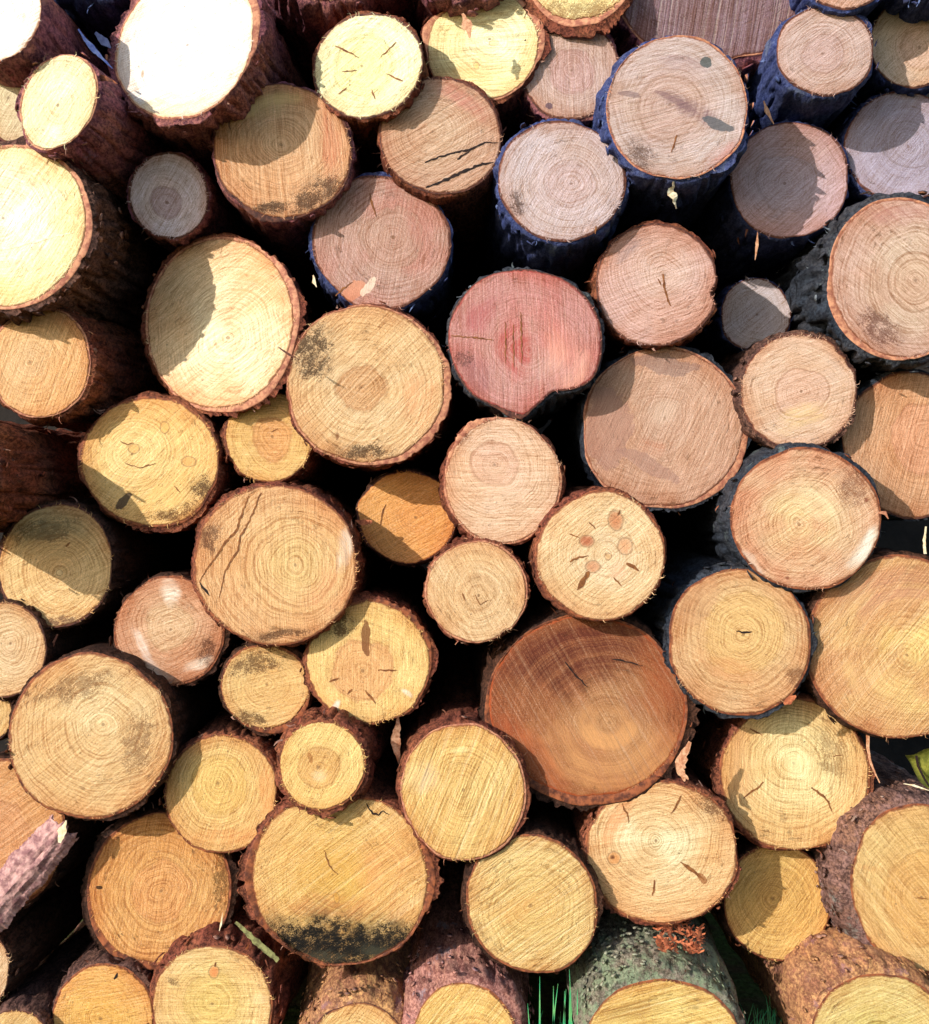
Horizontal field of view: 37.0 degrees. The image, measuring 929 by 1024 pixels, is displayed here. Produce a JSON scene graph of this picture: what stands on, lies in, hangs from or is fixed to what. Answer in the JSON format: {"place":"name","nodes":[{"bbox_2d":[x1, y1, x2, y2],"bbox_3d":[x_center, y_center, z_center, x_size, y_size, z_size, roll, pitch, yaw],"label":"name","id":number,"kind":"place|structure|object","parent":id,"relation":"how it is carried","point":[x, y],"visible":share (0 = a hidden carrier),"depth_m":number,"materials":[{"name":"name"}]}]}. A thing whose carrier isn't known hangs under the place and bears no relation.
{"place":"outdoors","nodes":[
{"label":"outdoors","id":0,"kind":"place"},
{"bbox_2d":[0,911,782,1023],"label":"ground","id":1,"kind":"structure","parent":0,"point":[749,992],"depth_m":3.32,"materials":[{"name":"soil"}]},
{"bbox_2d":[0,921,92,1023],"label":"log","id":2,"kind":"object","parent":1,"relation":"on","point":[30,997],"visible":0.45,"depth_m":2.62,"materials":[{"name":"brown wood"}]},
{"bbox_2d":[0,855,90,1003],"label":"log","id":3,"kind":"object","parent":2,"relation":"on","point":[34,935],"visible":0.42,"depth_m":2.69,"materials":[{"name":"brown wood"}]},
{"bbox_2d":[0,750,118,910],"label":"log","id":4,"kind":"object","parent":3,"relation":"on","point":[24,816],"visible":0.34,"depth_m":2.58,"materials":[{"name":"brown wood"}]},
{"bbox_2d":[0,698,17,740],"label":"log","id":5,"kind":"object","parent":4,"relation":"on","point":[5,708],"visible":0.12,"depth_m":2.57,"materials":[{"name":"brown wood"}]},
{"bbox_2d":[0,814,78,931],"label":"bark strip","id":6,"kind":"object","parent":4,"relation":"attached to","point":[32,862],"visible":1,"depth_m":2.51,"materials":[{"name":"wood"}]},
{"bbox_2d":[57,820,66,842],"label":"wood splinter","id":7,"kind":"object","parent":6,"relation":"attached to","point":[62,830],"visible":1,"depth_m":2.50,"materials":[{"name":"beige wood"}]},
{"bbox_2d":[48,937,153,1023],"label":"log","id":8,"kind":"object","parent":1,"relation":"on","point":[102,986],"visible":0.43,"depth_m":2.54,"materials":[{"name":"brown wood"}]},
{"bbox_2d":[80,786,245,970],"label":"log","id":9,"kind":"object","parent":8,"relation":"on","point":[155,885],"visible":0.46,"depth_m":2.57,"materials":[{"name":"brown wood"}]},
{"bbox_2d":[4,638,224,820],"bbox_3d":[-0.716,0.439,4.047,0.352,0.392,3.114,0,0,-1],"label":"log","id":10,"kind":"object","parent":9,"relation":"on","point":[102,730],"visible":0.74,"depth_m":2.50,"materials":[{"name":"brown wood"}]},
{"bbox_2d":[0,598,116,701],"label":"log","id":11,"kind":"object","parent":10,"relation":"on","point":[27,648],"visible":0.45,"depth_m":2.55,"materials":[{"name":"brown wood"}]},
{"bbox_2d":[0,497,195,630],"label":"log","id":12,"kind":"object","parent":11,"relation":"on","point":[72,562],"visible":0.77,"depth_m":2.57,"materials":[{"name":"brown wood"}]},
{"bbox_2d":[0,420,92,532],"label":"log","id":13,"kind":"object","parent":12,"relation":"on","point":[38,464],"visible":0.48,"depth_m":2.57,"materials":[{"name":"brown wood"}]},
{"bbox_2d":[77,391,254,533],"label":"log","id":14,"kind":"object","parent":12,"relation":"on","point":[150,462],"visible":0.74,"depth_m":2.58,"materials":[{"name":"yellow wood"}]},
{"bbox_2d":[0,307,168,432],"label":"log","id":15,"kind":"object","parent":14,"relation":"on","point":[62,368],"visible":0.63,"depth_m":2.53,"materials":[{"name":"brown wood"}]},
{"bbox_2d":[0,136,169,334],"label":"log","id":16,"kind":"object","parent":15,"relation":"on","point":[72,238],"visible":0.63,"depth_m":2.49,"materials":[{"name":"brown wood"}]},
{"bbox_2d":[0,84,23,141],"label":"log","id":17,"kind":"object","parent":16,"relation":"on","point":[10,126],"visible":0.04,"depth_m":2.54,"materials":[{"name":"brown wood"}]},
{"bbox_2d":[0,0,110,87],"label":"log","id":18,"kind":"object","parent":16,"relation":"on","point":[31,31],"visible":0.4,"depth_m":2.45,"materials":[{"name":"brown wood"}]},
{"bbox_2d":[54,0,130,58],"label":"log","id":19,"kind":"object","parent":18,"relation":"on","point":[89,18],"visible":0.16,"depth_m":2.65,"materials":[{"name":"brown wood"}]},
{"bbox_2d":[140,232,318,419],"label":"log","id":20,"kind":"object","parent":14,"relation":"on","point":[225,316],"visible":0.76,"depth_m":2.60,"materials":[{"name":"brown wood"}]},
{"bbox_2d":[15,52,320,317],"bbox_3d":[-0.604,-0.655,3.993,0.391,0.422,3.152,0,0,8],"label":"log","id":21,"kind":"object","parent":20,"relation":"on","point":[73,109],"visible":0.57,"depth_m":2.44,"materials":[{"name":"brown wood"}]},
{"bbox_2d":[78,29,112,68],"bbox_3d":[-0.670,-0.841,2.521,0.064,0.073,0.002,0,0,0],"label":"wood splinter","id":22,"kind":"object","parent":21,"relation":"on","point":[92,48],"visible":1,"depth_m":2.52,"materials":[{"name":"blue wood"}]},
{"bbox_2d":[100,75,117,83],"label":"wood splinter","id":23,"kind":"object","parent":21,"relation":"attached to","point":[103,78],"visible":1,"depth_m":2.43,"materials":[{"name":"brown wood"}]},
{"bbox_2d":[126,151,268,252],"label":"log","id":24,"kind":"object","parent":20,"relation":"on","point":[175,200],"visible":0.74,"depth_m":2.60,"materials":[{"name":"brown wood"}]},
{"bbox_2d":[105,0,310,182],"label":"log","id":25,"kind":"object","parent":24,"relation":"on","point":[189,77],"visible":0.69,"depth_m":2.51,"materials":[{"name":"brown wood"}]},
{"bbox_2d":[94,32,110,48],"bbox_3d":[-0.662,-0.863,2.541,0.031,0.031,0.002,0,0,0],"label":"wood splinter","id":26,"kind":"object","parent":25,"relation":"attached to","point":[103,40],"visible":1,"depth_m":2.54,"materials":[{"name":"blue wood"}]},
{"bbox_2d":[109,568,243,687],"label":"log","id":27,"kind":"object","parent":10,"relation":"on","point":[167,627],"visible":0.57,"depth_m":2.57,"materials":[{"name":"brown wood"}]},
{"bbox_2d":[159,709,284,853],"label":"log","id":28,"kind":"object","parent":9,"relation":"on","point":[221,791],"visible":0.57,"depth_m":2.54,"materials":[{"name":"brown wood"}]},
{"bbox_2d":[218,640,313,735],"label":"log","id":29,"kind":"object","parent":28,"relation":"on","point":[264,692],"visible":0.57,"depth_m":2.57,"materials":[{"name":"brown wood"}]},
{"bbox_2d":[191,481,391,647],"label":"log","id":30,"kind":"object","parent":29,"relation":"on","point":[279,563],"visible":0.91,"depth_m":2.52,"materials":[{"name":"brown wood"}]},
{"bbox_2d":[220,390,374,490],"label":"log","id":31,"kind":"object","parent":30,"relation":"on","point":[265,443],"visible":0.45,"depth_m":2.58,"materials":[{"name":"brown wood"}]},
{"bbox_2d":[355,519,371,525],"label":"wood splinter","id":32,"kind":"object","parent":30,"relation":"attached to","point":[363,522],"visible":1,"depth_m":2.60,"materials":[{"name":"brown wood"}]},
{"bbox_2d":[147,900,307,1023],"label":"log","id":33,"kind":"object","parent":1,"relation":"on","point":[231,973],"visible":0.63,"depth_m":2.50,"materials":[{"name":"brown wood"}]},
{"bbox_2d":[234,921,278,962],"bbox_3d":[-0.365,0.755,2.441,0.079,0.073,0.002,0,0,0],"label":"twig","id":34,"kind":"object","parent":33,"relation":"on","point":[265,949],"visible":1,"depth_m":2.44,"materials":[{"name":"wood"}]},
{"bbox_2d":[236,714,443,968],"bbox_3d":[-0.254,0.662,4.047,0.384,0.375,3.113,0,0,-1],"label":"log","id":35,"kind":"object","parent":33,"relation":"on","point":[360,880],"visible":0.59,"depth_m":2.50,"materials":[{"name":"brown wood"}]},
{"bbox_2d":[274,621,437,818],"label":"log","id":36,"kind":"object","parent":35,"relation":"on","point":[328,760],"visible":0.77,"depth_m":2.47,"materials":[{"name":"brown wood"}]},
{"bbox_2d":[298,564,438,726],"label":"log","id":37,"kind":"object","parent":36,"relation":"on","point":[370,658],"visible":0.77,"depth_m":2.55,"materials":[{"name":"brown wood"}]},
{"bbox_2d":[353,467,458,567],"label":"log","id":38,"kind":"object","parent":37,"relation":"on","point":[411,525],"visible":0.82,"depth_m":2.65,"materials":[{"name":"brown wood"}]},
{"bbox_2d":[286,300,466,476],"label":"log","id":39,"kind":"object","parent":38,"relation":"on","point":[370,389],"visible":0.9,"depth_m":2.54,"materials":[{"name":"brown wood"}]},
{"bbox_2d":[278,347,297,358],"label":"wood splinter","id":40,"kind":"object","parent":39,"relation":"attached to","point":[287,353],"visible":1,"depth_m":2.47,"materials":[{"name":"brown wood"}]},
{"bbox_2d":[305,172,453,357],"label":"log","id":41,"kind":"object","parent":39,"relation":"on","point":[374,237],"visible":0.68,"depth_m":2.58,"materials":[{"name":"pink wood"}]},
{"bbox_2d":[206,81,365,316],"bbox_3d":[-0.318,-0.683,4.087,0.312,0.314,3.107,0,0,0],"label":"log","id":42,"kind":"object","parent":41,"relation":"on","point":[288,164],"visible":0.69,"depth_m":2.54,"materials":[{"name":"brown wood"}]},
{"bbox_2d":[297,936,411,1023],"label":"log","id":43,"kind":"object","parent":1,"relation":"on","point":[371,992],"visible":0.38,"depth_m":2.51,"materials":[{"name":"brown wood"}]},
{"bbox_2d":[402,856,533,1023],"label":"log","id":44,"kind":"object","parent":1,"relation":"on","point":[455,975],"visible":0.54,"depth_m":2.50,"materials":[{"name":"brown wood"}]},
{"bbox_2d":[395,626,530,861],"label":"log","id":45,"kind":"object","parent":44,"relation":"on","point":[462,787],"visible":0.82,"depth_m":2.47,"materials":[{"name":"brown wood"}]},
{"bbox_2d":[391,716,400,763],"bbox_3d":[-0.125,0.417,2.531,0.018,0.091,0.008,0,0,0],"label":"bark flake","id":46,"kind":"object","parent":45,"relation":"on","point":[395,741],"visible":0.94,"depth_m":2.53,"materials":[{"name":"brown wood"}]},
{"bbox_2d":[460,793,603,974],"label":"log","id":47,"kind":"object","parent":44,"relation":"on","point":[532,895],"visible":0.64,"depth_m":2.48,"materials":[{"name":"brown wood"}]},
{"bbox_2d":[565,906,745,1023],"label":"log","id":48,"kind":"object","parent":1,"relation":"on","point":[623,970],"visible":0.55,"depth_m":2.41,"materials":[{"name":"green wood"}]},
{"bbox_2d":[568,764,742,926],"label":"log","id":49,"kind":"object","parent":48,"relation":"on","point":[663,853],"visible":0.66,"depth_m":2.51,"materials":[{"name":"brown wood"}]},
{"bbox_2d":[466,582,700,811],"bbox_3d":[0.188,0.312,4.057,0.427,0.462,3.115,0,0,-1],"label":"log","id":50,"kind":"object","parent":49,"relation":"on","point":[585,715],"visible":0.73,"depth_m":2.51,"materials":[{"name":"brown wood"}]},
{"bbox_2d":[422,533,530,644],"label":"log","id":51,"kind":"object","parent":50,"relation":"on","point":[476,590],"visible":0.87,"depth_m":2.49,"materials":[{"name":"brown wood"}]},
{"bbox_2d":[436,415,565,545],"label":"log","id":52,"kind":"object","parent":50,"relation":"on","point":[502,480],"visible":0.88,"depth_m":2.50,"materials":[{"name":"brown wood"}]},
{"bbox_2d":[441,262,606,428],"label":"log","id":53,"kind":"object","parent":52,"relation":"on","point":[526,344],"visible":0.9,"depth_m":2.52,"materials":[{"name":"pink wood"}]},
{"bbox_2d":[371,76,505,310],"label":"log","id":54,"kind":"object","parent":53,"relation":"on","point":[440,141],"visible":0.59,"depth_m":2.54,"materials":[{"name":"brown wood"}]},
{"bbox_2d":[312,10,428,172],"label":"log","id":55,"kind":"object","parent":54,"relation":"on","point":[369,71],"visible":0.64,"depth_m":2.53,"materials":[{"name":"yellow wood"}]},
{"bbox_2d":[266,0,416,90],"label":"log","id":56,"kind":"object","parent":55,"relation":"on","point":[303,27],"visible":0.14,"depth_m":2.65,"materials":[{"name":"brown wood"}]},
{"bbox_2d":[420,0,551,144],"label":"log","id":57,"kind":"object","parent":54,"relation":"on","point":[497,58],"visible":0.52,"depth_m":2.58,"materials":[{"name":"yellow wood"}]},
{"bbox_2d":[412,0,503,50],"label":"log","id":58,"kind":"object","parent":57,"relation":"on","point":[423,10],"visible":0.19,"depth_m":2.58,"materials":[{"name":"brown wood"}]},
{"bbox_2d":[461,13,472,37],"bbox_3d":[0.004,-0.869,2.481,0.020,0.044,0.002,0,0,0],"label":"wood splinter","id":59,"kind":"object","parent":58,"relation":"attached to","point":[467,26],"visible":1,"depth_m":2.48,"materials":[{"name":"wood"}]},
{"bbox_2d":[481,118,629,290],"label":"log","id":60,"kind":"object","parent":53,"relation":"on","point":[560,196],"visible":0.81,"depth_m":2.51,"materials":[{"name":"brown wood"}]},
{"bbox_2d":[516,33,618,133],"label":"log","id":61,"kind":"object","parent":60,"relation":"on","point":[571,76],"visible":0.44,"depth_m":2.57,"materials":[{"name":"brown wood"}]},
{"bbox_2d":[523,0,632,38],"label":"log","id":62,"kind":"object","parent":61,"relation":"on","point":[588,19],"visible":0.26,"depth_m":2.55,"materials":[{"name":"yellow wood"}]},
{"bbox_2d":[517,482,666,625],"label":"log","id":63,"kind":"object","parent":50,"relation":"on","point":[597,554],"visible":0.79,"depth_m":2.46,"materials":[{"name":"brown wood"}]},
{"bbox_2d":[675,741,690,780],"bbox_3d":[0.387,0.442,2.461,0.030,0.072,0.002,0,0,0],"label":"wood splinter","id":64,"kind":"object","parent":50,"relation":"attached to","point":[681,759],"visible":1,"depth_m":2.46,"materials":[{"name":"brown wood"}]},
{"bbox_2d":[675,762,688,779],"bbox_3d":[0.382,0.455,2.441,0.024,0.032,0.002,0,0,0],"label":"wood splinter","id":65,"kind":"object","parent":64,"relation":"attached to","point":[680,770],"visible":1,"depth_m":2.44,"materials":[{"name":"brown wood"}]},
{"bbox_2d":[653,921,705,953],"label":"bark shreds","id":66,"kind":"object","parent":48,"relation":"on","point":[661,940],"visible":1,"depth_m":2.47,"materials":[{"name":"brown wood"}]},
{"bbox_2d":[710,909,928,1023],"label":"log","id":67,"kind":"object","parent":1,"relation":"on","point":[830,974],"visible":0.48,"depth_m":2.43,"materials":[{"name":"brown wood"}]},
{"bbox_2d":[712,827,829,961],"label":"log","id":68,"kind":"object","parent":67,"relation":"on","point":[772,909],"visible":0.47,"depth_m":2.60,"materials":[{"name":"brown wood"}]},
{"bbox_2d":[686,690,874,856],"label":"log","id":69,"kind":"object","parent":67,"relation":"on","point":[797,774],"visible":0.53,"depth_m":2.56,"materials":[{"name":"brown wood"}]},
{"bbox_2d":[633,540,817,719],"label":"log","id":70,"kind":"object","parent":69,"relation":"on","point":[735,640],"visible":0.66,"depth_m":2.50,"materials":[{"name":"brown wood"}]},
{"bbox_2d":[541,345,751,514],"bbox_3d":[0.407,-0.190,4.128,0.360,0.394,3.116,0,0,2],"label":"log","id":71,"kind":"object","parent":70,"relation":"on","point":[651,430],"visible":0.83,"depth_m":2.58,"materials":[{"name":"brown wood"}]},
{"bbox_2d":[550,220,717,420],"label":"log","id":72,"kind":"object","parent":71,"relation":"on","point":[651,284],"visible":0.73,"depth_m":2.55,"materials":[{"name":"brown wood"}]},
{"bbox_2d":[589,35,754,238],"bbox_3d":[0.380,-0.655,4.016,0.365,0.407,3.107,0,0,0],"label":"log","id":73,"kind":"object","parent":72,"relation":"on","point":[668,110],"visible":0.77,"depth_m":2.47,"materials":[{"name":"brown wood"}]},
{"bbox_2d":[667,181,677,208],"bbox_3d":[0.369,-0.562,2.461,0.019,0.050,0.008,0,0,0],"label":"wood splinter","id":74,"kind":"object","parent":73,"relation":"hanging from","point":[672,194],"visible":1,"depth_m":2.46,"materials":[{"name":"beige wood"}]},
{"bbox_2d":[614,0,794,86],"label":"log","id":75,"kind":"object","parent":73,"relation":"on","point":[740,33],"visible":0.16,"depth_m":2.59,"materials":[{"name":"brown wood"}]},
{"bbox_2d":[651,442,882,595],"bbox_3d":[0.592,-0.032,4.036,0.352,0.372,3.108,0,0,0],"label":"log","id":76,"kind":"object","parent":70,"relation":"on","point":[797,518],"visible":0.73,"depth_m":2.49,"materials":[{"name":"brown wood"}]},
{"bbox_2d":[717,330,859,450],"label":"log","id":77,"kind":"object","parent":76,"relation":"on","point":[794,386],"visible":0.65,"depth_m":2.54,"materials":[{"name":"brown wood"}]},
{"bbox_2d":[685,275,793,361],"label":"log","id":78,"kind":"object","parent":77,"relation":"on","point":[749,312],"visible":0.55,"depth_m":2.71,"materials":[{"name":"grey wood"}]},
{"bbox_2d":[690,120,851,298],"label":"log","id":79,"kind":"object","parent":78,"relation":"on","point":[782,191],"visible":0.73,"depth_m":2.61,"materials":[{"name":"brown wood"}]},
{"bbox_2d":[755,232,758,258],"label":"wood splinter","id":80,"kind":"object","parent":79,"relation":"hanging from","point":[756,246],"visible":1,"depth_m":2.58,"materials":[{"name":"orange wood"}]},
{"bbox_2d":[745,5,878,135],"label":"log","id":81,"kind":"object","parent":79,"relation":"on","point":[815,67],"visible":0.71,"depth_m":2.52,"materials":[{"name":"brown wood"}]},
{"bbox_2d":[763,101,773,123],"bbox_3d":[0.558,-0.734,2.551,0.020,0.043,0.002,0,0,0],"label":"wood splinter","id":82,"kind":"object","parent":81,"relation":"hanging from","point":[767,111],"visible":1,"depth_m":2.55,"materials":[{"name":"brown wood"}]},
{"bbox_2d":[789,0,881,16],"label":"log","id":83,"kind":"object","parent":81,"relation":"on","point":[843,8],"visible":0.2,"depth_m":2.50,"materials":[{"name":"brown wood"}]},
{"bbox_2d":[878,511,888,518],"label":"wood splinter","id":84,"kind":"object","parent":76,"relation":"attached to","point":[883,513],"visible":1,"depth_m":2.47,"materials":[{"name":"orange wood"}]},
{"bbox_2d":[783,695,795,704],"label":"wood splinter","id":85,"kind":"object","parent":70,"relation":"attached to","point":[789,699],"visible":1,"depth_m":2.45,"materials":[{"name":"orange wood"}]},
{"bbox_2d":[794,546,928,744],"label":"log","id":86,"kind":"object","parent":69,"relation":"on","point":[868,673],"visible":0.52,"depth_m":2.51,"materials":[{"name":"brown wood"}]},
{"bbox_2d":[866,735,879,782],"bbox_3d":[0.747,0.450,2.541,0.026,0.091,0.002,0,0,0],"label":"wood splinter","id":87,"kind":"object","parent":86,"relation":"hanging from","point":[867,745],"visible":0.99,"depth_m":2.54,"materials":[{"name":"wood"}]},
{"bbox_2d":[823,368,928,520],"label":"log","id":88,"kind":"object","parent":86,"relation":"on","point":[883,441],"visible":0.35,"depth_m":2.58,"materials":[{"name":"brown wood"}]},
{"bbox_2d":[765,190,928,379],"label":"log","id":89,"kind":"object","parent":88,"relation":"on","point":[853,280],"visible":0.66,"depth_m":2.50,"materials":[{"name":"brown wood"}]},
{"bbox_2d":[830,91,928,212],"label":"log","id":90,"kind":"object","parent":89,"relation":"on","point":[883,139],"visible":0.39,"depth_m":2.63,"materials":[{"name":"grey wood"}]},
{"bbox_2d":[825,9,928,132],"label":"log","id":91,"kind":"object","parent":90,"relation":"on","point":[901,52],"visible":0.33,"depth_m":2.60,"materials":[{"name":"brown wood"}]},
{"bbox_2d":[866,0,928,23],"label":"log","id":92,"kind":"object","parent":91,"relation":"on","point":[913,11],"visible":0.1,"depth_m":2.58,"materials":[{"name":"brown wood"}]},
{"bbox_2d":[923,526,926,553],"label":"wood splinter","id":93,"kind":"object","parent":86,"relation":"on","point":[924,544],"visible":1,"depth_m":2.54,"materials":[{"name":"beige wood"}]},
{"bbox_2d":[809,750,928,975],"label":"log","id":94,"kind":"object","parent":67,"relation":"on","point":[872,865],"visible":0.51,"depth_m":2.49,"materials":[{"name":"brown wood"}]},
{"bbox_2d":[904,783,928,790],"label":"wood splinter","id":95,"kind":"object","parent":94,"relation":"on","point":[916,786],"visible":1,"depth_m":2.44,"materials":[{"name":"beige wood"}]},
{"bbox_2d":[905,749,928,787],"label":"leaf","id":96,"kind":"object","parent":94,"relation":"on","point":[919,761],"visible":1,"depth_m":2.50,"materials":[{"name":"green plant"}]},
{"bbox_2d":[0,93,928,776],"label":"earth bank","id":97,"kind":"structure","parent":0,"point":[902,535],"depth_m":6.21,"materials":[{"name":"soil"}]},
{"bbox_2d":[528,970,781,1023],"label":"grass","id":98,"kind":"structure","parent":0,"point":[571,1011],"depth_m":2.44,"materials":[{"name":"green plant"}]}
]}

